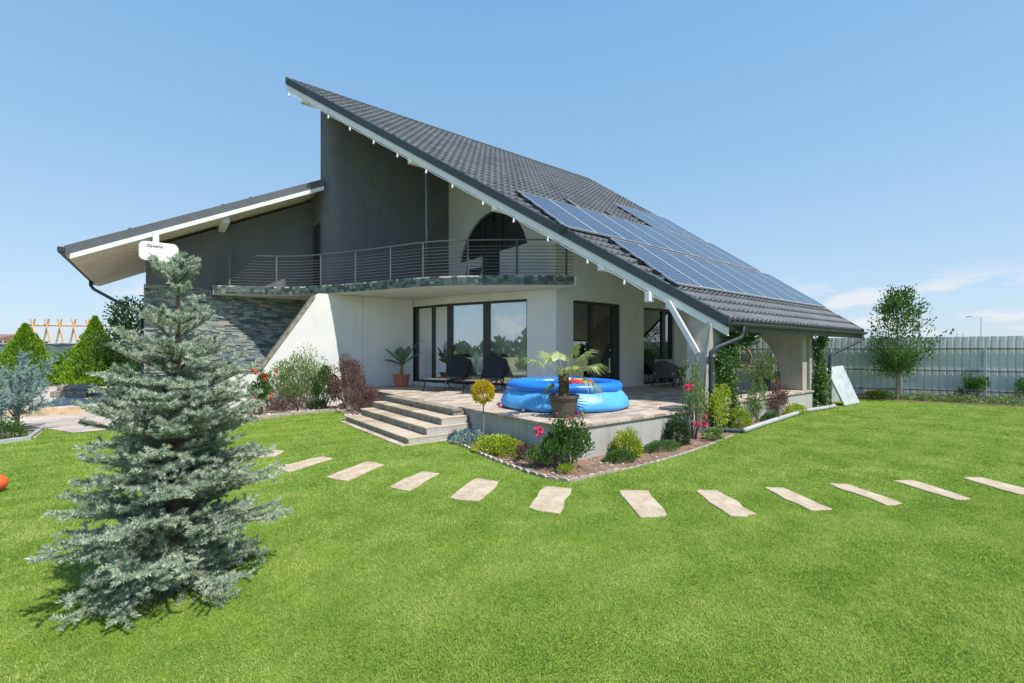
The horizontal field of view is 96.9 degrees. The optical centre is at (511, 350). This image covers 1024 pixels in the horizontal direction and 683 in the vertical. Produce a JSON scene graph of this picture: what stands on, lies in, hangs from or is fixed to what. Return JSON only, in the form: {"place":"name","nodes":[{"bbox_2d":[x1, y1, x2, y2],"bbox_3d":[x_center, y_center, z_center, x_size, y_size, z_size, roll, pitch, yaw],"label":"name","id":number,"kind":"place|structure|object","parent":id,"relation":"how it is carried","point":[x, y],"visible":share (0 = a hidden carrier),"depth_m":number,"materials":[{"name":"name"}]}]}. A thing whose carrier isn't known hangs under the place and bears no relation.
{"place":"outdoors","nodes":[
{"label":"outdoors","id":0,"kind":"place"},
{"bbox_2d":[0,426,38,439],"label":"bed gravel by path","id":1,"kind":"structure","parent":0,"point":[32,428],"depth_m":8.74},
{"bbox_2d":[0,413,32,438],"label":"round bush","id":2,"kind":"object","parent":1,"relation":"on","point":[4,426],"visible":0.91,"depth_m":7.91,"materials":[{"name":"green plant"}]},
{"bbox_2d":[0,349,66,430],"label":"blue juniper","id":3,"kind":"object","parent":1,"relation":"on","point":[22,390],"visible":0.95,"depth_m":8.61,"materials":[{"name":"grey plant"}]},
{"bbox_2d":[1,411,169,437],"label":"path","id":4,"kind":"structure","parent":0,"point":[67,422],"depth_m":9.91,"materials":[{"name":"stone"}]},
{"bbox_2d":[0,398,1023,682],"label":"lawn","id":5,"kind":"structure","parent":0,"point":[338,652],"depth_m":3.04,"materials":[{"name":"plant"}]},
{"bbox_2d":[0,426,44,443],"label":"stone kerb","id":6,"kind":"structure","parent":5,"relation":"on","point":[31,435],"depth_m":7.83,"materials":[{"name":"grey stone"}]},
{"bbox_2d":[25,251,293,631],"bbox_3d":[-2.241,0.481,3.039,1.406,2.374,1.405,0,0,-37],"label":"blue spruce","id":7,"kind":"object","parent":5,"relation":"on","point":[176,485],"visible":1,"depth_m":2.85,"materials":[{"name":"green plant"}]},
{"bbox_2d":[247,404,357,419],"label":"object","id":8,"kind":"structure","parent":5,"relation":"on","point":[352,412],"depth_m":11.52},
{"bbox_2d":[246,368,277,414],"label":"rose bush","id":9,"kind":"object","parent":8,"relation":"on","point":[264,382],"visible":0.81,"depth_m":10.84,"materials":[{"name":"green plant"}]},
{"bbox_2d":[266,393,295,412],"bbox_3d":[-5.713,1.294,11.254,0.624,0.563,0.608,0,0,0],"label":"barberry","id":10,"kind":"object","parent":8,"relation":"on","point":[278,404],"visible":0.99,"depth_m":11.22,"materials":[{"name":"red plant"}]},
{"bbox_2d":[230,409,334,420],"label":"stone kerb","id":11,"kind":"structure","parent":8,"relation":"on","point":[292,413],"depth_m":10.95,"materials":[{"name":"stone"}]},
{"bbox_2d":[269,342,329,410],"bbox_3d":[-5.568,0.656,11.751,1.723,1.852,0.884,0,0,-37],"label":"tall shrub","id":12,"kind":"object","parent":8,"relation":"on","point":[289,385],"visible":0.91,"depth_m":11.65,"materials":[{"name":"green plant"}]},
{"bbox_2d":[243,407,371,417],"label":"gravel","id":13,"kind":"structure","parent":8,"relation":"on","point":[308,409],"depth_m":11.33,"materials":[{"name":"gravel"}]},
{"bbox_2d":[310,356,338,408],"bbox_3d":[-4.934,0.847,12.003,0.820,1.465,0.761,0,0,-21],"label":"tall shrub","id":14,"kind":"object","parent":8,"relation":"on","point":[319,389],"visible":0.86,"depth_m":11.88,"materials":[{"name":"green plant"}]},
{"bbox_2d":[324,353,367,408],"bbox_3d":[-4.355,0.805,12.010,1.145,1.551,0.832,0,0,-37],"label":"barberry","id":15,"kind":"object","parent":8,"relation":"on","point":[337,384],"visible":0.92,"depth_m":11.89,"materials":[{"name":"red plant"}]},
{"bbox_2d":[342,383,379,412],"bbox_3d":[-3.741,1.194,11.269,0.928,0.768,1.079,0,0,-37],"label":"barberry","id":16,"kind":"object","parent":8,"relation":"on","point":[360,401],"visible":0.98,"depth_m":11.19,"materials":[{"name":"red plant"}]},
{"bbox_2d":[278,456,332,472],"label":"stepping stone","id":17,"kind":"object","parent":5,"relation":"on","point":[296,466],"visible":0.58,"depth_m":6.19,"materials":[{"name":"stone"}]},
{"bbox_2d":[326,462,383,480],"bbox_3d":[-1.990,1.558,5.859,0.378,0.044,0.862,0,0,19],"label":"stepping stone","id":18,"kind":"object","parent":5,"relation":"on","point":[352,472],"visible":0.69,"depth_m":5.79,"materials":[{"name":"stone"}]},
{"bbox_2d":[340,395,470,446],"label":"entrance steps","id":19,"kind":"structure","parent":5,"relation":"on","point":[400,421],"depth_m":8.49,"materials":[{"name":"beige stone"}]},
{"bbox_2d":[389,471,439,490],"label":"stepping stone","id":20,"kind":"object","parent":5,"relation":"on","point":[410,483],"visible":0.69,"depth_m":5.34,"materials":[{"name":"stone"}]},
{"bbox_2d":[57,77,867,426],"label":"modern house","id":21,"kind":"structure","parent":5,"relation":"on","point":[363,193],"depth_m":13.05,"materials":[{"name":"white paint"}]},
{"bbox_2d":[139,231,178,262],"bbox_3d":[-8.590,-2.532,11.049,0.760,0.725,0.230,0,0,-37],"label":"rounded sign","id":22,"kind":"object","parent":21,"relation":"attached to","point":[163,251],"visible":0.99,"depth_m":10.97,"materials":[{"name":"white plastic"}]},
{"bbox_2d":[314,223,319,284],"bbox_3d":[-6.027,-2.885,14.025,0.033,2.030,0.620,0,0,-37],"label":"tower door","id":23,"kind":"structure","parent":21,"relation":"in","point":[317,227],"depth_m":13.91,"materials":[{"name":"grey"}]},
{"bbox_2d":[215,239,572,285],"bbox_3d":[-3.393,-2.303,12.060,9.971,0.895,0.832,0,0,13],"label":"balcony railing","id":24,"kind":"object","parent":21,"relation":"on","point":[566,259],"visible":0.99,"depth_m":11.75,"materials":[{"name":"grey metal"}]},
{"bbox_2d":[413,304,453,382],"bbox_3d":[-2.386,-0.218,13.838,1.620,2.315,0.248,0,0,38],"label":"sliding door","id":25,"kind":"structure","parent":21,"relation":"in","point":[430,323],"depth_m":13.79,"materials":[{"name":"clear glass"}]},
{"bbox_2d":[449,302,484,383],"bbox_3d":[-1.231,-0.218,13.040,1.246,2.315,0.247,0,0,30],"label":"sliding door","id":26,"kind":"structure","parent":21,"relation":"in","point":[469,317],"depth_m":13.12,"materials":[{"name":"clear glass"}]},
{"bbox_2d":[288,92,665,302],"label":"rafter ends","id":27,"kind":"object","parent":21,"relation":"hanging from","point":[513,221],"visible":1,"depth_m":10.76,"materials":[{"name":"white paint"}]},
{"bbox_2d":[461,212,526,274],"bbox_3d":[-0.510,-3.073,14.043,0.295,2.386,3.600,0,0,-37],"label":"half round window","id":28,"kind":"structure","parent":21,"relation":"in","point":[494,225],"depth_m":13.92,"materials":[{"name":"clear glass"}]},
{"bbox_2d":[485,299,526,385],"bbox_3d":[-0.110,-0.218,12.419,1.329,2.315,0.247,0,0,28],"label":"sliding door","id":29,"kind":"structure","parent":21,"relation":"in","point":[505,320],"depth_m":12.47,"materials":[{"name":"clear glass"}]},
{"bbox_2d":[573,300,618,380],"bbox_3d":[2.279,-0.163,12.691,1.946,2.365,0.222,0,0,-37],"label":"sliding door","id":30,"kind":"structure","parent":21,"relation":"in","point":[595,325],"depth_m":12.72,"materials":[{"name":"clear glass"}]},
{"bbox_2d":[515,190,678,286],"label":"mounting rails","id":31,"kind":"object","parent":21,"relation":"attached to","point":[640,261],"visible":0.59,"depth_m":10.27,"materials":[{"name":"metal"}]},
{"bbox_2d":[517,190,596,233],"bbox_3d":[1.056,-3.371,10.981,1.018,0.040,2.146,0,36,-37],"label":"solar panel","id":32,"kind":"object","parent":31,"relation":"attached to","point":[557,212],"visible":0.81,"depth_m":10.87,"materials":[{"name":"glass"}]},
{"bbox_2d":[549,199,625,240],"bbox_3d":[1.874,-3.371,11.607,1.018,0.040,2.146,0,36,-37],"label":"solar panel","id":33,"kind":"object","parent":31,"relation":"attached to","point":[598,227],"visible":0.9,"depth_m":11.51,"materials":[{"name":"glass"}]},
{"bbox_2d":[576,206,650,246],"bbox_3d":[2.692,-3.371,12.234,1.018,0.040,2.146,0,36,-37],"label":"solar panel","id":34,"kind":"object","parent":31,"relation":"attached to","point":[624,233],"visible":0.89,"depth_m":12.15,"materials":[{"name":"glass"}]},
{"bbox_2d":[601,213,673,251],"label":"solar panel","id":35,"kind":"object","parent":31,"relation":"attached to","point":[642,235],"visible":0.87,"depth_m":12.78,"materials":[{"name":"glass"}]},
{"bbox_2d":[614,203,673,232],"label":"solar panel","id":36,"kind":"object","parent":31,"relation":"attached to","point":[643,218],"visible":0.87,"depth_m":15.89,"materials":[{"name":"glass"}]},
{"bbox_2d":[611,238,702,288],"bbox_3d":[3.243,-2.014,10.313,1.018,0.040,2.146,0,36,-37],"label":"solar panel","id":37,"kind":"object","parent":31,"relation":"attached to","point":[665,269],"visible":0.9,"depth_m":10.20,"materials":[{"name":"glass"}]},
{"bbox_2d":[625,220,693,256],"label":"solar panel","id":38,"kind":"object","parent":31,"relation":"attached to","point":[662,239],"visible":0.87,"depth_m":13.41,"materials":[{"name":"glass"}]},
{"bbox_2d":[635,209,689,236],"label":"solar panel","id":39,"kind":"object","parent":31,"relation":"attached to","point":[663,223],"visible":0.73,"depth_m":16.58,"materials":[{"name":"glass"}]},
{"bbox_2d":[651,214,705,241],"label":"solar panel","id":40,"kind":"object","parent":31,"relation":"attached to","point":[679,228],"visible":0.71,"depth_m":17.22,"materials":[{"name":"glass"}]},
{"bbox_2d":[645,225,712,260],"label":"solar panel","id":41,"kind":"object","parent":31,"relation":"attached to","point":[683,245],"visible":0.87,"depth_m":14.04,"materials":[{"name":"glass"}]},
{"bbox_2d":[638,244,726,291],"bbox_3d":[4.061,-2.014,10.939,1.018,0.040,2.146,0,36,-37],"label":"solar panel","id":42,"kind":"object","parent":31,"relation":"attached to","point":[690,273],"visible":0.87,"depth_m":10.86,"materials":[{"name":"glass"}]},
{"bbox_2d":[665,231,729,264],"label":"solar panel","id":43,"kind":"object","parent":31,"relation":"attached to","point":[715,258],"visible":0.86,"depth_m":14.67,"materials":[{"name":"glass"}]},
{"bbox_2d":[663,250,747,295],"bbox_3d":[4.879,-2.014,11.565,1.018,0.040,2.146,0,36,-37],"label":"solar panel","id":44,"kind":"object","parent":31,"relation":"attached to","point":[727,286],"visible":0.91,"depth_m":11.49,"materials":[{"name":"glass"}]},
{"bbox_2d":[682,235,745,267],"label":"solar panel","id":45,"kind":"object","parent":31,"relation":"attached to","point":[717,253],"visible":0.91,"depth_m":15.30,"materials":[{"name":"glass"}]},
{"bbox_2d":[685,255,766,297],"bbox_3d":[5.697,-2.014,12.192,1.018,0.040,2.146,0,36,-37],"label":"solar panel","id":46,"kind":"object","parent":31,"relation":"attached to","point":[745,288],"visible":0.89,"depth_m":12.12,"materials":[{"name":"glass"}]},
{"bbox_2d":[699,240,759,271],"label":"solar panel","id":47,"kind":"object","parent":31,"relation":"attached to","point":[732,257],"visible":0.94,"depth_m":15.94,"materials":[{"name":"glass"}]},
{"bbox_2d":[706,260,783,300],"bbox_3d":[6.514,-2.014,12.818,1.018,0.040,2.146,0,36,-37],"label":"solar panel","id":48,"kind":"object","parent":31,"relation":"attached to","point":[749,282],"visible":0.91,"depth_m":12.74,"materials":[{"name":"glass"}]},
{"bbox_2d":[724,264,799,303],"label":"solar panel","id":49,"kind":"object","parent":31,"relation":"attached to","point":[773,290],"visible":0.91,"depth_m":13.39,"materials":[{"name":"glass"}]},
{"bbox_2d":[739,267,812,305],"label":"solar panel","id":50,"kind":"object","parent":31,"relation":"attached to","point":[779,288],"visible":0.94,"depth_m":14.03,"materials":[{"name":"glass"}]},
{"bbox_2d":[756,271,825,307],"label":"solar panel","id":51,"kind":"object","parent":31,"relation":"attached to","point":[795,291],"visible":0.91,"depth_m":14.65,"materials":[{"name":"glass"}]},
{"bbox_2d":[644,308,671,383],"bbox_3d":[4.570,-0.153,14.362,1.616,2.345,0.090,0,0,-37],"label":"patio window","id":52,"kind":"structure","parent":21,"relation":"in","point":[657,322],"depth_m":14.36,"materials":[{"name":"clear glass"}]},
{"bbox_2d":[713,327,763,427],"bbox_3d":[4.669,0.647,9.588,2.175,2.367,0.774,0,0,-43],"label":"climbing vine","id":53,"kind":"object","parent":21,"relation":"attached to","point":[729,354],"visible":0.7,"depth_m":9.12,"materials":[{"name":"green plant"}]},
{"bbox_2d":[810,335,831,407],"bbox_3d":[8.277,0.591,12.324,0.670,2.206,0.770,0,0,15],"label":"climbing vine","id":54,"kind":"object","parent":21,"relation":"attached to","point":[819,376],"visible":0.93,"depth_m":12.19,"materials":[{"name":"green plant"}]},
{"bbox_2d":[450,478,497,500],"bbox_3d":[-0.396,1.558,5.071,0.360,0.044,0.792,0,0,16],"label":"stepping stone","id":55,"kind":"object","parent":5,"relation":"on","point":[477,489],"visible":0.7,"depth_m":5.00,"materials":[{"name":"stone"}]},
{"bbox_2d":[529,486,570,513],"bbox_3d":[0.406,1.558,4.744,0.348,0.044,0.835,0,0,16],"label":"stepping stone","id":56,"kind":"object","parent":5,"relation":"on","point":[550,499],"visible":0.74,"depth_m":4.70,"materials":[{"name":"stone"}]},
{"bbox_2d":[359,381,814,461],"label":"garden terrace","id":57,"kind":"structure","parent":5,"relation":"on","point":[647,411],"depth_m":8.00,"materials":[{"name":"stone"}]},
{"bbox_2d":[385,340,421,386],"bbox_3d":[-3.183,0.353,13.274,1.104,1.383,0.603,0,0,-9],"label":"potted palm","id":58,"kind":"object","parent":57,"relation":"on","point":[401,379],"visible":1,"depth_m":13.17,"materials":[{"name":"plant"}]},
{"bbox_2d":[421,354,472,391],"bbox_3d":[-1.724,0.563,12.363,0.652,0.963,1.745,0,0,21],"label":"sun lounger","id":59,"kind":"object","parent":57,"relation":"on","point":[459,366],"visible":1,"depth_m":12.86,"materials":[{"name":"grey fabric"}]},
{"bbox_2d":[461,354,507,392],"bbox_3d":[-0.673,0.563,11.755,0.652,0.963,1.745,0,0,18],"label":"sun lounger","id":60,"kind":"object","parent":57,"relation":"on","point":[494,367],"visible":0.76,"depth_m":12.28,"materials":[{"name":"black fabric"}]},
{"bbox_2d":[519,343,608,417],"bbox_3d":[0.854,0.446,7.176,1.550,1.199,0.920,0,0,0],"label":"potted palm","id":61,"kind":"object","parent":57,"relation":"on","point":[563,399],"visible":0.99,"depth_m":7.14,"materials":[{"name":"plant"}]},
{"bbox_2d":[501,377,629,412],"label":"inflatable pool","id":62,"kind":"structure","parent":57,"relation":"on","point":[523,393],"depth_m":7.83,"materials":[{"name":"blue plastic"}]},
{"bbox_2d":[652,359,684,386],"bbox_3d":[4.553,0.636,13.320,0.820,0.801,0.678,0,0,44],"label":"wicker armchair","id":63,"kind":"object","parent":57,"relation":"on","point":[665,368],"visible":0.98,"depth_m":13.05,"materials":[{"name":"black wicker"}]},
{"bbox_2d":[457,435,733,481],"bbox_3d":[1.514,1.542,7.830,4.649,0.075,3.014,0,0,-37],"label":"scalloped edging","id":64,"kind":"object","parent":5,"relation":"on","point":[564,479],"visible":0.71,"depth_m":5.92,"materials":[{"name":"concrete"}]},
{"bbox_2d":[619,490,666,517],"bbox_3d":[1.325,1.558,4.614,0.328,0.044,0.824,0,0,2],"label":"stepping stone","id":65,"kind":"object","parent":5,"relation":"on","point":[643,503],"visible":0.72,"depth_m":4.57,"materials":[{"name":"stone"}]},
{"bbox_2d":[696,490,755,517],"bbox_3d":[2.163,1.558,4.630,0.307,0.044,0.822,0,0,1],"label":"stepping stone","id":66,"kind":"object","parent":5,"relation":"on","point":[730,507],"visible":0.69,"depth_m":4.57,"materials":[{"name":"stone"}]},
{"bbox_2d":[723,339,773,381],"bbox_3d":[8.284,0.547,17.296,2.920,2.006,0.120,0,0,28],"label":"metal fence","id":67,"kind":"object","parent":5,"relation":"on","point":[762,345],"visible":0.07,"depth_m":16.94,"materials":[{"name":"metal"}]},
{"bbox_2d":[743,348,779,382],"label":"leafy vine bush","id":68,"kind":"object","parent":5,"relation":"on","point":[764,370],"visible":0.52,"depth_m":16.06,"materials":[{"name":"green plant"}]},
{"bbox_2d":[743,403,836,432],"bbox_3d":[6.623,1.500,10.644,6.149,0.099,0.302,0,0,-41],"label":"drain pipe","id":69,"kind":"object","parent":5,"relation":"on","point":[767,422],"visible":0.92,"depth_m":10.08,"materials":[{"name":"grey plastic"}]},
{"bbox_2d":[765,487,831,510],"bbox_3d":[2.966,1.558,4.767,0.253,0.044,0.756,0,0,-5],"label":"stepping stone","id":70,"kind":"object","parent":5,"relation":"on","point":[793,497],"visible":0.65,"depth_m":4.70,"materials":[{"name":"stone"}]},
{"bbox_2d":[825,366,859,405],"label":"leaning boards","id":71,"kind":"object","parent":5,"relation":"on","point":[842,390],"visible":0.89,"depth_m":13.06,"materials":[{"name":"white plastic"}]},
{"bbox_2d":[829,483,901,505],"bbox_3d":[3.808,1.558,4.917,0.236,0.044,0.759,0,0,-7],"label":"stepping stone","id":72,"kind":"object","parent":5,"relation":"on","point":[881,499],"visible":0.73,"depth_m":4.86,"materials":[{"name":"stone"}]},
{"bbox_2d":[831,337,901,396],"bbox_3d":[11.944,0.547,15.335,1.917,2.006,0.120,0,0,28],"label":"metal fence","id":73,"kind":"object","parent":5,"relation":"on","point":[861,373],"visible":0.41,"depth_m":15.40,"materials":[{"name":"metal"}]},
{"bbox_2d":[893,480,969,500],"bbox_3d":[4.689,1.558,5.062,0.265,0.044,0.718,0,0,-5],"label":"stepping stone","id":74,"kind":"object","parent":5,"relation":"on","point":[934,489],"visible":0.66,"depth_m":5.04,"materials":[{"name":"stone"}]},
{"bbox_2d":[857,396,1023,406],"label":"garden bed","id":75,"kind":"object","parent":5,"relation":"on","point":[943,402],"visible":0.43,"depth_m":13.56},
{"bbox_2d":[864,283,954,399],"bbox_3d":[12.238,-0.287,14.235,2.003,3.736,2.289,0,0,-37],"label":"young tree","id":76,"kind":"object","parent":75,"relation":"on","point":[890,360],"visible":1,"depth_m":14.10,"materials":[{"name":"green plant"}]},
{"bbox_2d":[881,390,1023,405],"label":"bed planting","id":77,"kind":"object","parent":75,"relation":"on","point":[923,396],"visible":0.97,"depth_m":13.61,"materials":[{"name":"green plant"}]},
{"bbox_2d":[955,373,991,401],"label":"bush","id":78,"kind":"object","parent":75,"relation":"on","point":[977,384],"visible":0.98,"depth_m":13.62,"materials":[{"name":"green plant"}]},
{"bbox_2d":[901,336,986,398],"bbox_3d":[13.666,0.547,14.412,2.030,2.006,0.120,0,0,28],"label":"metal fence","id":79,"kind":"object","parent":5,"relation":"on","point":[955,357],"visible":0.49,"depth_m":14.38,"materials":[{"name":"metal"}]},
{"bbox_2d":[962,477,1023,494],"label":"stepping stone","id":80,"kind":"object","parent":5,"relation":"on","point":[1013,489],"visible":0.69,"depth_m":5.19,"materials":[{"name":"stone"}]},
{"bbox_2d":[985,336,1023,401],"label":"metal fence","id":81,"kind":"object","parent":5,"relation":"on","point":[1005,363],"visible":0.68,"depth_m":13.77,"materials":[{"name":"metal"}]},
{"bbox_2d":[0,0,1023,345],"label":"sky","id":82,"kind":"structure","parent":0,"point":[843,151],"materials":[{"name":"blue"}]},
{"bbox_2d":[448,405,819,479],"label":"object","id":83,"kind":"structure","parent":0,"point":[580,465],"depth_m":6.32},
{"bbox_2d":[449,427,485,444],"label":"creeping juniper","id":84,"kind":"object","parent":83,"relation":"on","point":[464,435],"visible":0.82,"depth_m":7.57,"materials":[{"name":"green plant"}]},
{"bbox_2d":[470,378,495,435],"bbox_3d":[-0.479,1.010,7.585,0.449,1.121,0.434,0,0,23],"label":"golden topiary","id":85,"kind":"object","parent":83,"relation":"on","point":[489,390],"visible":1,"depth_m":7.50,"materials":[{"name":"yellow plant"}]},
{"bbox_2d":[470,433,532,459],"bbox_3d":[-0.159,1.419,6.991,0.870,0.300,1.583,0,0,-37],"label":"shrub","id":86,"kind":"object","parent":83,"relation":"on","point":[492,441],"visible":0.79,"depth_m":6.85,"materials":[{"name":"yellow plant"}]},
{"bbox_2d":[521,441,558,465],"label":"variegated shrub","id":87,"kind":"object","parent":83,"relation":"on","point":[541,456],"visible":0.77,"depth_m":5.97,"materials":[{"name":"green plant"}]},
{"bbox_2d":[534,410,594,467],"bbox_3d":[0.712,1.174,5.979,0.713,0.804,0.674,0,0,-37],"label":"rose bush","id":88,"kind":"object","parent":83,"relation":"on","point":[565,439],"visible":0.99,"depth_m":5.90,"materials":[{"name":"green plant"}]},
{"bbox_2d":[454,420,764,477],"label":"soil crumbs","id":89,"kind":"object","parent":83,"relation":"on","point":[595,460],"visible":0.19,"depth_m":6.23,"materials":[{"name":"soil"}]},
{"bbox_2d":[600,447,637,463],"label":"creeping juniper","id":90,"kind":"object","parent":83,"relation":"on","point":[625,453],"visible":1,"depth_m":6.29,"materials":[{"name":"green plant"}]},
{"bbox_2d":[610,425,644,457],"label":"round bush","id":91,"kind":"object","parent":83,"relation":"on","point":[633,445],"visible":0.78,"depth_m":6.63,"materials":[{"name":"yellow plant"}]},
{"bbox_2d":[635,439,682,452],"bbox_3d":[2.329,1.472,7.114,1.190,0.195,0.468,0,0,-37],"label":"creeping juniper","id":92,"kind":"object","parent":83,"relation":"on","point":[661,444],"visible":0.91,"depth_m":7.02,"materials":[{"name":"green plant"}]},
{"bbox_2d":[663,408,690,445],"bbox_3d":[2.746,1.256,7.565,0.464,0.639,0.456,0,0,-6],"label":"dwarf conifer","id":93,"kind":"object","parent":83,"relation":"on","point":[676,426],"visible":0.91,"depth_m":7.49,"materials":[{"name":"green plant"}]},
{"bbox_2d":[679,356,709,438],"bbox_3d":[3.184,0.829,7.927,0.498,1.496,0.687,0,0,25],"label":"climbing rose","id":94,"kind":"object","parent":83,"relation":"on","point":[697,399],"visible":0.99,"depth_m":7.88,"materials":[{"name":"green plant"}]},
{"bbox_2d":[700,427,724,440],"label":"variegated shrub","id":95,"kind":"object","parent":83,"relation":"on","point":[715,433],"visible":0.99,"depth_m":7.83,"materials":[{"name":"green plant"}]},
{"bbox_2d":[704,383,731,429],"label":"lanky shrub","id":96,"kind":"object","parent":83,"relation":"on","point":[718,398],"visible":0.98,"depth_m":8.55,"materials":[{"name":"green plant"}]},
{"bbox_2d":[727,403,753,427],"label":"round bush","id":97,"kind":"object","parent":83,"relation":"on","point":[742,412],"visible":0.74,"depth_m":9.01,"materials":[{"name":"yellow plant"}]},
{"bbox_2d":[746,375,767,421],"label":"lanky shrub","id":98,"kind":"object","parent":83,"relation":"on","point":[755,403],"visible":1,"depth_m":9.77,"materials":[{"name":"green plant"}]},
{"bbox_2d":[765,375,790,415],"bbox_3d":[6.188,1.064,10.569,1.047,1.027,0.353,0,0,-37],"label":"barberry","id":99,"kind":"object","parent":83,"relation":"on","point":[781,397],"visible":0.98,"depth_m":10.50,"materials":[{"name":"brown plant"}]},
{"label":"ground","id":100,"kind":"structure","parent":0,"visible":0},
{"bbox_2d":[0,341,90,381],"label":"netting fence","id":101,"kind":"object","parent":100,"relation":"on","point":[61,347],"visible":0.11,"depth_m":22.44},
{"bbox_2d":[2,384,132,417],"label":"raised paving","id":102,"kind":"structure","parent":100,"relation":"on","point":[68,407],"depth_m":11.67,"materials":[{"name":"beige stone"}]},
{"bbox_2d":[0,322,67,386],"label":"thuja","id":103,"kind":"object","parent":102,"relation":"on","point":[24,335],"visible":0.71,"depth_m":17.47,"materials":[{"name":"green plant"}]},
{"bbox_2d":[50,384,99,396],"bbox_3d":[-13.748,1.240,14.316,1.008,0.300,1.947,0,0,-33],"label":"stone step","id":104,"kind":"object","parent":102,"relation":"on","point":[73,390],"visible":0.81,"depth_m":14.06,"materials":[{"name":"stone"}]},
{"bbox_2d":[54,315,120,385],"bbox_3d":[-16.864,-0.011,18.444,2.412,2.921,2.519,0,0,-37],"label":"thuja","id":105,"kind":"object","parent":102,"relation":"on","point":[92,328],"visible":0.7,"depth_m":17.96,"materials":[{"name":"green plant"}]},
{"bbox_2d":[71,295,145,378],"bbox_3d":[-15.744,-0.316,18.691,3.572,4.003,3.528,0,0,-37],"label":"walnut tree","id":106,"kind":"object","parent":102,"relation":"on","point":[124,317],"visible":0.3,"depth_m":18.22,"materials":[{"name":"green plant"}]},
{"bbox_2d":[101,358,145,387],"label":"leafy bush","id":107,"kind":"object","parent":102,"relation":"on","point":[135,366],"visible":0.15,"depth_m":17.41,"materials":[{"name":"green plant"}]},
{"bbox_2d":[29,319,109,343],"bbox_3d":[-27.241,-0.232,28.073,4.568,3.591,1.694,0,0,-37],"label":"timber frame","id":108,"kind":"object","parent":100,"relation":"on","point":[47,324],"visible":0.35,"depth_m":27.75,"materials":[{"name":"wood"}]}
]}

